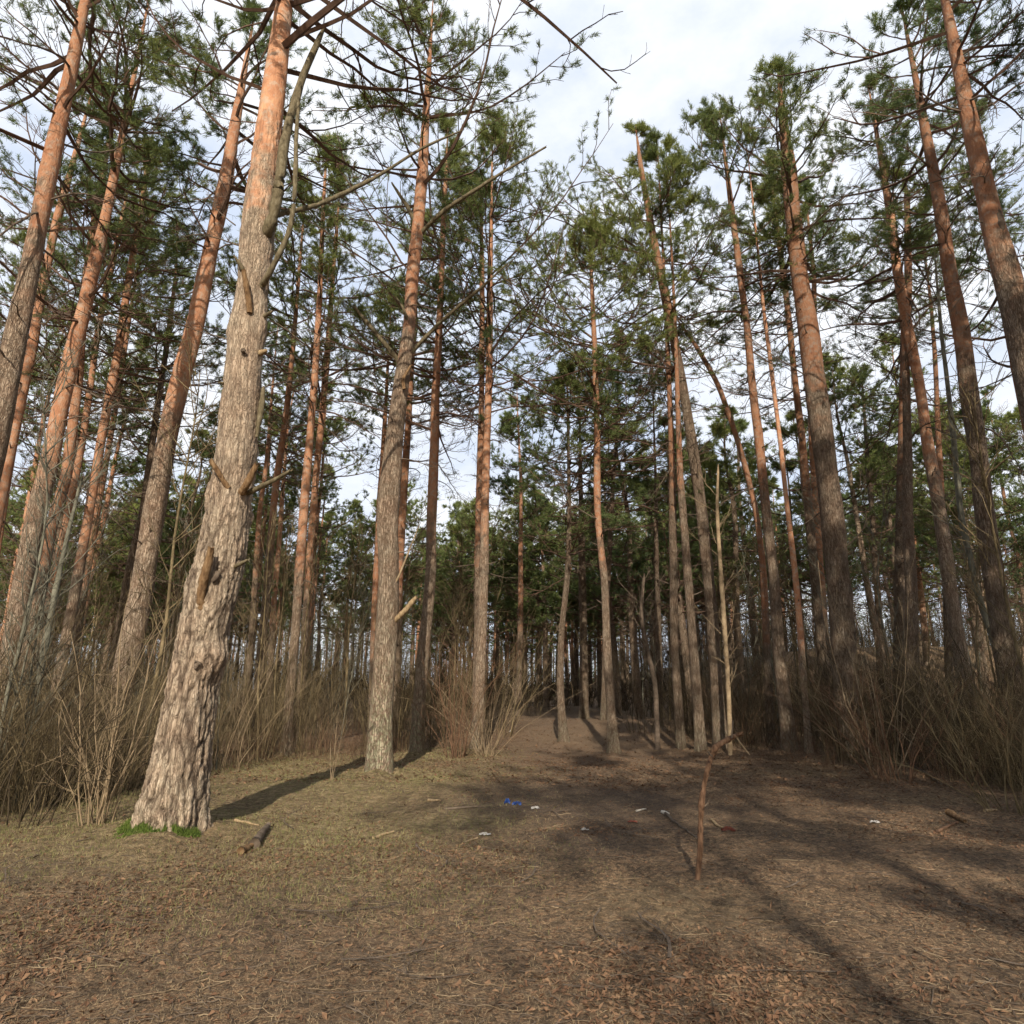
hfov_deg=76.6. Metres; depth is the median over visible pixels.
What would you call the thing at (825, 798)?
fallen branch
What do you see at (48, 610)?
bare sapling
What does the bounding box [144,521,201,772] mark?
bare sapling
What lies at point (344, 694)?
bare shrub
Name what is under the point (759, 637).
bare sapling
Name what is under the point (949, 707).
bare shrub
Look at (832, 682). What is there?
bare shrub
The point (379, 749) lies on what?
pine tree
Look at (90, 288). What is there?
pine tree
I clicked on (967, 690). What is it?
bare shrub
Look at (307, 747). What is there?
shrub
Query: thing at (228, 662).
bare sapling
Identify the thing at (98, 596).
bare sapling
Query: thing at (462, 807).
fallen branch
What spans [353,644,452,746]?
bare shrub
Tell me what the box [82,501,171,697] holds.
background pine tree
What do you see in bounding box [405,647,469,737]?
bare shrub
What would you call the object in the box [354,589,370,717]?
bare sapling
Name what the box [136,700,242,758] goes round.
bare shrub
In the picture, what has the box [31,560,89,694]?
bare sapling
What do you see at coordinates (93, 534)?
bare sapling
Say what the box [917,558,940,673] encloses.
bare sapling
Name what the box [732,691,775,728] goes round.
bare shrub
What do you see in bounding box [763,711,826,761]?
shrub
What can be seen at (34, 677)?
bare shrub
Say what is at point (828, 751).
shrub
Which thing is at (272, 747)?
shrub
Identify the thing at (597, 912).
fallen branch
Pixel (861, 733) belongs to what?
bare shrub
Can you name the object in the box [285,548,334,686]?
background pine tree
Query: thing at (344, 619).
bare sapling
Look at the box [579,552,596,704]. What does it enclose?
background pine tree
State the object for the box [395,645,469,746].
bare shrub
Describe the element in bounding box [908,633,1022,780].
bare shrub
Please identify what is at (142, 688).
bare shrub
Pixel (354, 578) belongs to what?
bare sapling
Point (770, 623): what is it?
bare sapling
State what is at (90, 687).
bare shrub
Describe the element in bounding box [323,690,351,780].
sapling
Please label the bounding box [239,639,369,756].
bare shrub
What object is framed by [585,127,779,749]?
pine tree
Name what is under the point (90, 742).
bare shrub
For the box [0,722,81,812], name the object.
bare shrub
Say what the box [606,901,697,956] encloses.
fallen branch
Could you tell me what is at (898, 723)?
bare shrub
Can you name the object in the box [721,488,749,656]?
background pine tree
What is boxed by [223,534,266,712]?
bare sapling
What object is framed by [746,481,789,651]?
background pine tree
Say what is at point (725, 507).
background pine tree
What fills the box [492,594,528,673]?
background pine tree
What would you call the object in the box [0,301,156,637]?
background pine tree
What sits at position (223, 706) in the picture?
bare sapling
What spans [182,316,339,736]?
pine tree
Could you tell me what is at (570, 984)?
fallen branch
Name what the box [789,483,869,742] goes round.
bare sapling
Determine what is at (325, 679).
bare shrub
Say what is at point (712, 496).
background pine tree
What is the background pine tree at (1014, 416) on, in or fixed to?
on the ground at (734, 888)
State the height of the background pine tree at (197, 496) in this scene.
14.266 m
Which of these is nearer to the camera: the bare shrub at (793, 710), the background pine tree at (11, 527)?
the bare shrub at (793, 710)
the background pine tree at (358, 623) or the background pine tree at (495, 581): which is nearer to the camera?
the background pine tree at (495, 581)
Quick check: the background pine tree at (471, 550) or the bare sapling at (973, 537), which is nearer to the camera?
the bare sapling at (973, 537)
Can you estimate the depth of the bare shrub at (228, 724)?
15.03 m
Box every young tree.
[7,422,133,804]
[616,564,672,749]
[673,464,757,754]
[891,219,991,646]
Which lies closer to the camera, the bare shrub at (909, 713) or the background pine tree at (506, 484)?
the bare shrub at (909, 713)
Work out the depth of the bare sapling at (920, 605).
26.95 m
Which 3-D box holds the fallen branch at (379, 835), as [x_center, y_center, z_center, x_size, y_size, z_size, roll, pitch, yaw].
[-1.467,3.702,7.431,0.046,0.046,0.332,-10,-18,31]
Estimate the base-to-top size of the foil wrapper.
0.050 m
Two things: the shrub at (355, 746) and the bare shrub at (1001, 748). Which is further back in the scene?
the shrub at (355, 746)
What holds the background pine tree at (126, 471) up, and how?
on the ground at (734, 888)
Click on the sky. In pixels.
(697, 48)
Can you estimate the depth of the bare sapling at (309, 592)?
19.79 m
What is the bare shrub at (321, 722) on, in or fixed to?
on the ground at (734, 888)
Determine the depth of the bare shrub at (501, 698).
22.54 m
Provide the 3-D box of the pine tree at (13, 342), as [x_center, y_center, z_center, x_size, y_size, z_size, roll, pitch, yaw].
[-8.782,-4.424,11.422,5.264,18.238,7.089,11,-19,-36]
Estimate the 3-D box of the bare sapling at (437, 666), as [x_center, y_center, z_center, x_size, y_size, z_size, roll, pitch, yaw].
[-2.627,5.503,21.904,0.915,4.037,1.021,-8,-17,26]
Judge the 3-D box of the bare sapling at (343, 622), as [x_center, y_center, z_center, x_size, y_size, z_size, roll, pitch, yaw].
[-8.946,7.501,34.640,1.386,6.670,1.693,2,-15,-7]
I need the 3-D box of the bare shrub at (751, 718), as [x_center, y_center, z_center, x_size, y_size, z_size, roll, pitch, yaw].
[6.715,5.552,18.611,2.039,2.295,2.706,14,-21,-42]
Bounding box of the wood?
[48,575,1023,697]
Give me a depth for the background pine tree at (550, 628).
60.59 m
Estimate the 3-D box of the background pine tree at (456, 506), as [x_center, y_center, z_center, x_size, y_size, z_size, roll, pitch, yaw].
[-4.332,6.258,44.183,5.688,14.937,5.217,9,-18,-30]
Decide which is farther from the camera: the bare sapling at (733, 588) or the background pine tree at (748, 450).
the background pine tree at (748, 450)
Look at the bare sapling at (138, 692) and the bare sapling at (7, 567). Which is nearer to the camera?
the bare sapling at (138, 692)
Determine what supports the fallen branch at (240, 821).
on the ground at (734, 888)
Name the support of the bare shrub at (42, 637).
on the ground at (734, 888)
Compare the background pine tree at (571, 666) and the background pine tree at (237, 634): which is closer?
the background pine tree at (237, 634)
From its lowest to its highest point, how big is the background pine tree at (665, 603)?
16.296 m
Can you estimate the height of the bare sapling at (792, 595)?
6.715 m
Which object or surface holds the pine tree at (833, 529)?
on the ground at (734, 888)
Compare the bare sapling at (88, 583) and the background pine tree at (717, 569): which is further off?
the background pine tree at (717, 569)
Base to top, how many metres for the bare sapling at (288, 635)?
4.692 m
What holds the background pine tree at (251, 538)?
on the ground at (734, 888)
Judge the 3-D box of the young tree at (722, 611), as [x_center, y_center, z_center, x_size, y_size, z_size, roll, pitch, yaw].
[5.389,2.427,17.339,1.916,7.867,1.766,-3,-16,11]
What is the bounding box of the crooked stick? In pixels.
[695,720,749,879]
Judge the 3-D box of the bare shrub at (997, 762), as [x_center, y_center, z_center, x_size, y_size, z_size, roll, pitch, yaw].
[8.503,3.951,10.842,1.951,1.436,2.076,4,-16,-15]
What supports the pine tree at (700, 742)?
on the ground at (734, 888)
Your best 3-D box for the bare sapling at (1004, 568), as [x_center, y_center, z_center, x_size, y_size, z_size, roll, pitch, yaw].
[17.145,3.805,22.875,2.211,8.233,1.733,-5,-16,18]
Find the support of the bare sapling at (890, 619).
on the ground at (734, 888)
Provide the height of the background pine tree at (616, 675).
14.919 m
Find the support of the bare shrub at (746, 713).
on the ground at (734, 888)
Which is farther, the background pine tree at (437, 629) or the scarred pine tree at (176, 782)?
the background pine tree at (437, 629)
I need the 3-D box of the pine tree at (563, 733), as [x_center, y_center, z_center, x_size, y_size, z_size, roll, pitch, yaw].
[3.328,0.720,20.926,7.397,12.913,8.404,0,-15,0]
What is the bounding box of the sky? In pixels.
[0,0,1023,688]
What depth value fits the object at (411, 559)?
23.26 m
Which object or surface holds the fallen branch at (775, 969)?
on the ground at (734, 888)
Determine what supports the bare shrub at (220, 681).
on the ground at (734, 888)
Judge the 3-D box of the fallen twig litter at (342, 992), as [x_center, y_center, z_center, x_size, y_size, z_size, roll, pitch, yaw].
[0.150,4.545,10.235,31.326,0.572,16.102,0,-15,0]
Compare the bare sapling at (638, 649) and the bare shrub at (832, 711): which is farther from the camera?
the bare sapling at (638, 649)
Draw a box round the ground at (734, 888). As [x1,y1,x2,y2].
[0,646,1023,1023]
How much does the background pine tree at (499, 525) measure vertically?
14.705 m
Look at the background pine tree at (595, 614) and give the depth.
39.39 m
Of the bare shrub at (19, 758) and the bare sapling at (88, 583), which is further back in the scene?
the bare sapling at (88, 583)
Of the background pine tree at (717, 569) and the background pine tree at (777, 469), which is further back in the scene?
the background pine tree at (717, 569)
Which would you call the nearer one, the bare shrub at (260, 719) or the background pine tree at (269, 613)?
the bare shrub at (260, 719)
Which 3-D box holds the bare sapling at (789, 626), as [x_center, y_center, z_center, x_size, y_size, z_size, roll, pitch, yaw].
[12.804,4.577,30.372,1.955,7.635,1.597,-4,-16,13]
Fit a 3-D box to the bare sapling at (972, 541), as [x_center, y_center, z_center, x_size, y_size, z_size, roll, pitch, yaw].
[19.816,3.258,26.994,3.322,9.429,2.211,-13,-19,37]
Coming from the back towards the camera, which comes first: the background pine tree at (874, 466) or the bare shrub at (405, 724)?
the background pine tree at (874, 466)
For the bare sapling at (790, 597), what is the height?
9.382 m
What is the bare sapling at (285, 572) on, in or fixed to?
on the ground at (734, 888)
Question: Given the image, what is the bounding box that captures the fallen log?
[248,822,270,848]
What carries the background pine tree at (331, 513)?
on the ground at (734, 888)
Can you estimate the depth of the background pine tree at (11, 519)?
40.61 m
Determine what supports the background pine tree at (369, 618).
on the ground at (734, 888)
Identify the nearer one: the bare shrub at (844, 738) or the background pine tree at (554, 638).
the bare shrub at (844, 738)
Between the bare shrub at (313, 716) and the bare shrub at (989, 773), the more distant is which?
the bare shrub at (313, 716)
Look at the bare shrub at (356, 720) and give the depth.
28.96 m
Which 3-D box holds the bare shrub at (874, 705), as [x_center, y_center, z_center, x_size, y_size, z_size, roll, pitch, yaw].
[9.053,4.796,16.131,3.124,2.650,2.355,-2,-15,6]
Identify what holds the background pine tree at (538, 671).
on the ground at (734, 888)
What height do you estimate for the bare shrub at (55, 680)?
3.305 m
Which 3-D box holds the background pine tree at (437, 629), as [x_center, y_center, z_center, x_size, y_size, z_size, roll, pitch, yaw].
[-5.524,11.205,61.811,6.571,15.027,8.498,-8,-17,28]
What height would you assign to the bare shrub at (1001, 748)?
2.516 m
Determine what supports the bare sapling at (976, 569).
on the ground at (734, 888)
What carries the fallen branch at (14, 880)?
on the ground at (734, 888)
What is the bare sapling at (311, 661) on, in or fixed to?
on the ground at (734, 888)
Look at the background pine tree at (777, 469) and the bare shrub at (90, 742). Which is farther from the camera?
the background pine tree at (777, 469)
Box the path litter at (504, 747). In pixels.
[11,711,1008,799]
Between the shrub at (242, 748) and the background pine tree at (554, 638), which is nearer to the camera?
the shrub at (242, 748)
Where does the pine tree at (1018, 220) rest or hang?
on the ground at (734, 888)
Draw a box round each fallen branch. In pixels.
[0,853,56,882]
[34,872,188,904]
[234,818,259,825]
[237,843,253,853]
[274,801,312,828]
[286,897,401,919]
[316,943,478,986]
[341,928,487,966]
[372,830,393,838]
[413,803,474,819]
[427,798,440,801]
[444,805,481,809]
[462,837,477,843]
[469,805,573,819]
[517,856,551,882]
[555,907,657,961]
[556,967,580,986]
[573,806,654,838]
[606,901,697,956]
[664,812,696,837]
[685,955,838,983]
[709,818,723,827]
[761,828,793,841]
[783,791,842,805]
[802,806,948,838]
[824,808,906,825]
[906,762,941,784]
[933,821,958,833]
[945,809,966,822]
[955,900,1008,919]
[983,809,997,811]
[989,957,1023,964]
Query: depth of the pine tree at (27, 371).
18.27 m
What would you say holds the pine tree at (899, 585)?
on the ground at (734, 888)
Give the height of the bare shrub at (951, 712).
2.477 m
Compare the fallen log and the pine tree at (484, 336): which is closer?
the fallen log
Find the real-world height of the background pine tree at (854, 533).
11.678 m
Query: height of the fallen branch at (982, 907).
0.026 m
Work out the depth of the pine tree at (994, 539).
13.16 m
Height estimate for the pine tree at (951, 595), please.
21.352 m
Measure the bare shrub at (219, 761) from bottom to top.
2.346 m
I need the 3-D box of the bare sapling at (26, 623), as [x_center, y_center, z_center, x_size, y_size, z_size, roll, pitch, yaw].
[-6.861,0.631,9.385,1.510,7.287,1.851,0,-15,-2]
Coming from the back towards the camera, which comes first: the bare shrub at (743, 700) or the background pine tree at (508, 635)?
the background pine tree at (508, 635)
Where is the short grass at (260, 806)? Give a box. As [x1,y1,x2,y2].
[0,745,642,990]
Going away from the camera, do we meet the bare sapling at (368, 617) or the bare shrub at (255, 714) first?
the bare shrub at (255, 714)
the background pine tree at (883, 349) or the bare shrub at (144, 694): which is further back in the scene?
the background pine tree at (883, 349)
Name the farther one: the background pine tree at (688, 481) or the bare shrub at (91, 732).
the background pine tree at (688, 481)
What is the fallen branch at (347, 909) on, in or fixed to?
on the ground at (734, 888)
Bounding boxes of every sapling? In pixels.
[0,320,145,744]
[0,471,98,769]
[0,484,81,812]
[0,523,20,637]
[29,566,71,704]
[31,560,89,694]
[35,467,138,752]
[43,541,93,683]
[53,549,107,634]
[56,526,118,726]
[60,477,147,731]
[72,524,126,690]
[73,622,114,747]
[99,575,129,676]
[102,305,259,788]
[103,583,158,679]
[133,605,154,735]
[138,604,164,715]
[139,600,182,742]
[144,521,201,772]
[149,559,190,742]
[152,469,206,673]
[153,410,261,740]
[215,656,250,769]
[217,628,237,716]
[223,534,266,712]
[230,487,325,761]
[231,586,259,743]
[245,499,331,750]
[264,545,332,743]
[265,607,312,708]
[268,549,316,719]
[273,509,352,749]
[284,562,319,667]
[305,557,334,707]
[306,574,350,734]
[306,623,322,716]
[311,592,337,718]
[314,616,345,733]
[317,498,375,733]
[321,632,342,732]
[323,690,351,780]
[325,547,372,721]
[332,516,374,735]
[334,595,359,714]
[337,533,374,731]
[339,577,375,739]
[340,632,359,703]
[344,612,369,719]
[346,576,370,717]
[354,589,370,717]
[358,582,371,665]
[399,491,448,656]
[401,546,425,730]
[403,537,425,653]
[427,618,449,735]
[436,508,495,719]
[436,577,473,728]
[442,561,473,684]
[450,596,473,699]
[458,603,473,713]
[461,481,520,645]
[619,579,653,717]
[622,615,644,715]
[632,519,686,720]
[636,585,662,708]
[642,605,670,687]
[682,576,708,674]
[696,542,740,665]
[696,596,721,659]
[716,557,765,720]
[717,603,729,670]
[724,538,762,733]
[726,510,785,727]
[731,536,787,736]
[732,513,812,663]
[744,564,769,662]
[752,587,769,693]
[754,516,817,740]
[759,508,807,685]
[767,538,804,692]
[776,521,811,690]
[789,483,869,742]
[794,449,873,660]
[800,574,827,732]
[845,474,920,735]
[847,533,905,674]
[879,590,920,694]
[905,583,932,652]
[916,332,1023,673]
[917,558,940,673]
[919,520,987,692]
[926,452,1023,661]
[947,528,1002,744]
[949,488,1018,690]
[950,480,1009,621]
[952,506,1023,660]
[967,596,987,691]
[993,476,1023,643]
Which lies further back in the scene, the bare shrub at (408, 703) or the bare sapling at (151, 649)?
the bare sapling at (151, 649)
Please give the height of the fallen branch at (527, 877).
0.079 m
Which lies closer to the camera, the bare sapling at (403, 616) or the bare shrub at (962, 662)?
the bare shrub at (962, 662)
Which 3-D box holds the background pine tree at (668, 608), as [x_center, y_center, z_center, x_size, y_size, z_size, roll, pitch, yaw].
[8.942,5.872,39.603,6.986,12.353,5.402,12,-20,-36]
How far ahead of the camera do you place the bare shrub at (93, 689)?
10.88 m
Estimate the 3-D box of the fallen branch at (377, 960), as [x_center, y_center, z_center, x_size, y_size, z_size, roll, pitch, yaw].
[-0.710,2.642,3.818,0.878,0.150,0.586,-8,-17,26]
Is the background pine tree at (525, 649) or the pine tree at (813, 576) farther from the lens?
the background pine tree at (525, 649)
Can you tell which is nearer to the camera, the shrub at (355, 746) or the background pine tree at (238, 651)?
the shrub at (355, 746)
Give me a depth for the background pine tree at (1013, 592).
75.02 m
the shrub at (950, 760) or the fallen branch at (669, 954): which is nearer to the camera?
the fallen branch at (669, 954)
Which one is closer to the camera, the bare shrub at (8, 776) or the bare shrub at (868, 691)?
the bare shrub at (8, 776)
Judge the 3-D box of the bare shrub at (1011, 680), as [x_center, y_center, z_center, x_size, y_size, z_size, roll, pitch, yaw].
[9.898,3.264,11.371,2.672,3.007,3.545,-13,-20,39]
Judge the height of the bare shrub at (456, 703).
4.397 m
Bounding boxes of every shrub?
[0,571,107,811]
[0,578,218,828]
[0,580,166,746]
[0,589,82,771]
[0,597,142,801]
[0,600,99,709]
[0,606,93,758]
[0,627,115,794]
[0,636,139,804]
[0,640,80,776]
[0,651,168,817]
[0,666,143,808]
[0,668,109,814]
[0,702,55,811]
[0,702,68,812]
[0,710,81,814]
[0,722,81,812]
[1,596,267,802]
[1,605,154,806]
[2,608,167,796]
[2,680,56,806]
[4,672,151,811]
[5,601,88,727]
[5,605,165,802]
[6,623,76,748]
[8,668,151,802]
[10,618,169,788]
[12,678,138,794]
[13,657,158,801]
[18,658,154,802]
[23,570,173,825]
[33,691,158,805]
[40,670,157,802]
[62,625,261,784]
[63,676,228,785]
[66,672,155,792]
[99,637,165,728]
[101,640,247,784]
[103,709,222,790]
[124,600,263,762]
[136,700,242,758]
[144,659,241,747]
[156,601,336,771]
[156,671,267,766]
[157,680,262,767]
[158,640,286,738]
[212,680,290,767]
[213,673,282,755]
[215,639,328,764]
[218,721,280,766]
[219,660,354,758]
[220,654,314,750]
[220,665,314,754]
[221,660,283,748]
[222,601,364,757]
[225,654,296,730]
[232,654,335,739]
[238,653,395,756]
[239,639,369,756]
[246,718,296,760]
[251,653,336,745]
[256,604,369,747]
[269,677,328,735]
[276,640,353,725]
[281,640,356,721]
[282,631,369,732]
[291,728,325,758]
[293,671,363,753]
[304,700,345,732]
[304,721,343,757]
[316,715,367,761]
[333,650,411,750]
[336,686,367,729]
[337,593,491,750]
[341,716,394,761]
[342,725,367,757]
[350,659,470,751]
[350,667,434,743]
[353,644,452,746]
[354,693,444,749]
[355,623,542,757]
[365,660,415,737]
[393,724,409,751]
[394,659,485,740]
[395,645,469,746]
[397,611,496,738]
[400,658,609,756]
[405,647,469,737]
[407,616,527,730]
[421,597,600,737]
[437,647,524,720]
[445,647,514,729]
[450,659,556,734]
[462,662,510,718]
[469,651,541,728]
[485,670,513,717]
[489,619,588,715]
[568,642,685,735]
[613,610,746,731]
[649,646,740,739]
[653,684,725,731]
[658,673,710,733]
[661,667,724,735]
[663,667,736,731]
[665,609,819,749]
[681,634,772,743]
[683,669,753,737]
[691,670,775,747]
[702,657,758,724]
[702,677,763,726]
[703,654,799,739]
[705,682,777,742]
[723,643,816,737]
[725,671,774,744]
[726,651,830,744]
[731,656,825,741]
[732,663,813,728]
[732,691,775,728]
[733,674,832,745]
[738,728,777,756]
[748,641,862,742]
[760,639,898,765]
[760,654,973,784]
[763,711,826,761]
[765,613,911,755]
[766,588,954,754]
[766,618,908,749]
[766,633,923,763]
[782,552,1004,774]
[785,698,898,760]
[789,587,963,762]
[789,625,950,763]
[791,695,876,750]
[792,660,902,750]
[793,669,909,764]
[796,666,906,739]
[802,726,859,770]
[807,633,930,760]
[811,659,937,756]
[816,619,986,768]
[829,592,1023,815]
[842,631,1003,769]
[842,643,1023,774]
[860,631,967,755]
[860,689,938,759]
[861,683,974,758]
[868,612,986,746]
[873,653,1021,772]
[874,625,1022,776]
[878,573,1023,763]
[878,659,1021,779]
[880,666,1012,769]
[882,624,1023,787]
[884,688,986,779]
[893,674,997,764]
[895,634,1018,773]
[900,649,1023,765]
[901,713,1014,790]
[903,699,989,773]
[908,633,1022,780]
[915,682,1021,782]
[920,649,1023,784]
[926,667,1023,787]
[934,641,1023,767]
[934,661,1023,791]
[935,649,997,762]
[937,686,1023,791]
[937,709,1023,790]
[939,685,1023,786]
[952,656,1023,765]
[953,707,1023,777]
[965,706,1023,790]
[968,654,1023,758]
[984,628,1023,726]
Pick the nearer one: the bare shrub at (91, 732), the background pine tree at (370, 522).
the bare shrub at (91, 732)
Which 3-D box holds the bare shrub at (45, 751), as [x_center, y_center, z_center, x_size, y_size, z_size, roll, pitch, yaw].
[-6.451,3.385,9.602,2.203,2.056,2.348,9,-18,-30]
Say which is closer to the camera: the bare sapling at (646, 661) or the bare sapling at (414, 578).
the bare sapling at (414, 578)
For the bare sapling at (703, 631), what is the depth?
33.00 m
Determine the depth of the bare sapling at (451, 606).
28.08 m
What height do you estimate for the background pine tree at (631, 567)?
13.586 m
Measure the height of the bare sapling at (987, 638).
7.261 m
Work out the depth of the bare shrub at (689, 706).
19.52 m
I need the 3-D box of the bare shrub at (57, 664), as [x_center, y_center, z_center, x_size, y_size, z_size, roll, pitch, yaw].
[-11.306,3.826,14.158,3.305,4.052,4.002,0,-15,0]
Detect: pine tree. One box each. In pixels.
[0,0,212,735]
[0,0,213,480]
[0,55,134,591]
[0,104,270,749]
[0,169,179,703]
[0,211,110,592]
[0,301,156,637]
[0,409,146,711]
[0,466,53,640]
[0,469,53,635]
[0,494,67,627]
[0,524,13,607]
[0,554,85,690]
[5,212,202,739]
[14,440,86,553]
[31,133,236,761]
[35,336,168,705]
[62,0,380,782]
[63,485,184,643]
[63,590,115,692]
[78,216,265,711]
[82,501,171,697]
[85,613,115,658]
[97,418,215,694]
[100,509,175,646]
[103,440,181,621]
[126,0,649,832]
[138,616,164,670]
[141,510,190,697]
[148,159,345,749]
[149,499,262,638]
[149,560,170,650]
[151,476,199,693]
[162,469,295,699]
[169,500,286,665]
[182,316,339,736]
[191,379,296,655]
[203,175,394,745]
[217,130,424,755]
[226,565,250,667]
[229,547,272,653]
[231,616,258,693]
[232,527,293,655]
[234,413,300,661]
[237,512,287,692]
[253,361,353,725]
[262,543,292,666]
[264,502,306,670]
[267,596,292,667]
[273,90,511,753]
[275,379,378,720]
[278,617,288,680]
[280,552,303,667]
[282,507,373,695]
[283,0,599,773]
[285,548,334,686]
[294,463,361,676]
[301,561,328,693]
[317,499,372,709]
[321,574,370,696]
[323,263,508,736]
[323,546,373,696]
[323,591,348,670]
[325,587,356,675]
[326,478,466,662]
[347,166,592,716]
[349,191,499,737]
[358,577,416,676]
[402,558,443,687]
[403,497,474,709]
[403,539,452,711]
[404,547,439,674]
[405,528,424,668]
[406,590,468,694]
[412,86,649,751]
[414,509,530,689]
[420,496,529,709]
[427,179,745,753]
[432,560,489,704]
[449,549,471,679]
[459,569,493,665]
[461,558,505,652]
[466,543,526,700]
[469,485,541,707]
[469,529,513,703]
[489,372,583,715]
[489,488,601,710]
[490,539,516,702]
[491,571,555,700]
[492,588,557,675]
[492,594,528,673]
[493,481,562,706]
[494,524,564,707]
[500,564,556,701]
[501,349,667,718]
[501,538,551,702]
[503,345,725,742]
[507,588,535,649]
[517,118,749,748]
[534,541,570,702]
[536,524,578,705]
[538,520,588,705]
[541,474,650,715]
[545,561,559,700]
[547,509,617,705]
[549,506,663,670]
[550,570,619,684]
[559,317,691,720]
[564,495,637,707]
[567,624,574,702]
[570,333,719,726]
[574,578,601,671]
[575,409,698,719]
[578,130,762,751]
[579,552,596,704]
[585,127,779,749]
[587,626,601,666]
[594,506,663,710]
[604,440,713,719]
[612,558,669,693]
[616,511,703,698]
[622,296,822,744]
[626,408,744,722]
[633,477,697,682]
[633,508,669,687]
[635,510,669,637]
[639,428,763,721]
[642,443,733,660]
[644,56,887,752]
[677,440,767,719]
[679,405,807,726]
[679,479,757,643]
[682,50,906,759]
[691,170,858,705]
[691,403,784,677]
[691,455,744,662]
[708,145,879,741]
[713,520,756,611]
[721,119,851,753]
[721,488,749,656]
[729,409,869,645]
[735,449,827,697]
[742,505,808,648]
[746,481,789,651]
[749,0,1023,424]
[754,537,811,650]
[782,61,1023,757]
[785,352,947,708]
[800,355,922,699]
[800,489,889,613]
[803,0,1023,768]
[815,106,1023,758]
[821,162,1023,744]
[826,555,861,646]
[839,331,942,668]
[845,434,931,645]
[845,445,952,645]
[845,459,894,628]
[845,509,892,645]
[847,440,936,656]
[849,559,873,621]
[852,209,1023,728]
[858,440,969,616]
[876,80,1023,475]
[882,574,940,631]
[885,401,1023,697]
[888,386,1023,657]
[888,563,940,617]
[890,525,964,637]
[893,397,1012,688]
[913,415,1023,672]
[913,440,1011,650]
[918,439,1000,591]
[956,384,1023,614]
[992,404,1023,534]
[996,512,1023,634]
[1005,558,1023,623]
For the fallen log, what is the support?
on the ground at (734, 888)
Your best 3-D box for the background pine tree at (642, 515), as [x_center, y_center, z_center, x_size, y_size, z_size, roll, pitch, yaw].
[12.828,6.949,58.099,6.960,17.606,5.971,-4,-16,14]
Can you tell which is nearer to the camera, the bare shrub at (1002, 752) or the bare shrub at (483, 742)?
the bare shrub at (1002, 752)
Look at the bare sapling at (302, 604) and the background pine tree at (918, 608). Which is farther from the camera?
the background pine tree at (918, 608)
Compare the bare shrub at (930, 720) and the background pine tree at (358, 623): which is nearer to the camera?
the bare shrub at (930, 720)
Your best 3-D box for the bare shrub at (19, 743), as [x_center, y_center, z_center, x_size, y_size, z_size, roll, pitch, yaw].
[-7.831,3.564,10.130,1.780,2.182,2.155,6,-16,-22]
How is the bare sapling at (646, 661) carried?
on the ground at (734, 888)
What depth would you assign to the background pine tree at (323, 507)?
37.38 m
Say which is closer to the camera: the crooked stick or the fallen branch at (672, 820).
the crooked stick
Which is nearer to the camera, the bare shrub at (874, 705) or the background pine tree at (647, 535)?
the bare shrub at (874, 705)
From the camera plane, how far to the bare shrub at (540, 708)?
31.42 m
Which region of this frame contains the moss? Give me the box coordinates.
[111,816,219,838]
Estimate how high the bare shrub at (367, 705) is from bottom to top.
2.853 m
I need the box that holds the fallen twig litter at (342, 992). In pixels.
[0,746,1023,1023]
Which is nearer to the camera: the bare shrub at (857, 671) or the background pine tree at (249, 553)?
the bare shrub at (857, 671)
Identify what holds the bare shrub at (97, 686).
on the ground at (734, 888)
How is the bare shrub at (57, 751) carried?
on the ground at (734, 888)
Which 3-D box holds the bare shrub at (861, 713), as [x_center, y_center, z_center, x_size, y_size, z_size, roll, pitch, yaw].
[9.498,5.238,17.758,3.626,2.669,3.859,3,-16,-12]
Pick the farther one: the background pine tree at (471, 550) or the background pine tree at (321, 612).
the background pine tree at (321, 612)
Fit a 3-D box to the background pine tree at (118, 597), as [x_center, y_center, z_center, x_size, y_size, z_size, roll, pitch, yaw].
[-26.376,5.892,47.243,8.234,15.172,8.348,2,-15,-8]
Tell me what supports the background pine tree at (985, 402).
on the ground at (734, 888)
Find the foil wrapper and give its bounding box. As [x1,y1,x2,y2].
[721,826,735,830]
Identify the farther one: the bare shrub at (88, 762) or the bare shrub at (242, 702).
the bare shrub at (242, 702)
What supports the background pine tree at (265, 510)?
on the ground at (734, 888)
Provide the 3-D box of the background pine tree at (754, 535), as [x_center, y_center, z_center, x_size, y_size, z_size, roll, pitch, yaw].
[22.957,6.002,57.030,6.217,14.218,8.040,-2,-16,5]
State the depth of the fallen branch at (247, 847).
6.57 m
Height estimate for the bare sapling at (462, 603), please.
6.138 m
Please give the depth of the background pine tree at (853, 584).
55.45 m
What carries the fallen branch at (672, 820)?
on the ground at (734, 888)
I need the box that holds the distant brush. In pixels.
[46,568,1023,717]
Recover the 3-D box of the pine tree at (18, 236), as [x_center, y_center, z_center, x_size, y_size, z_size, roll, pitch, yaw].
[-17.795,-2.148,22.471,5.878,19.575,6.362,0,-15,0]
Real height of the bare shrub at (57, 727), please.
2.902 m
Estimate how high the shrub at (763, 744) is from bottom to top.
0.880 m
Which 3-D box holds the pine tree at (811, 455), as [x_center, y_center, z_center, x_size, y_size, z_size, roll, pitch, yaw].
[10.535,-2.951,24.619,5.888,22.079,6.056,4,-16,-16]

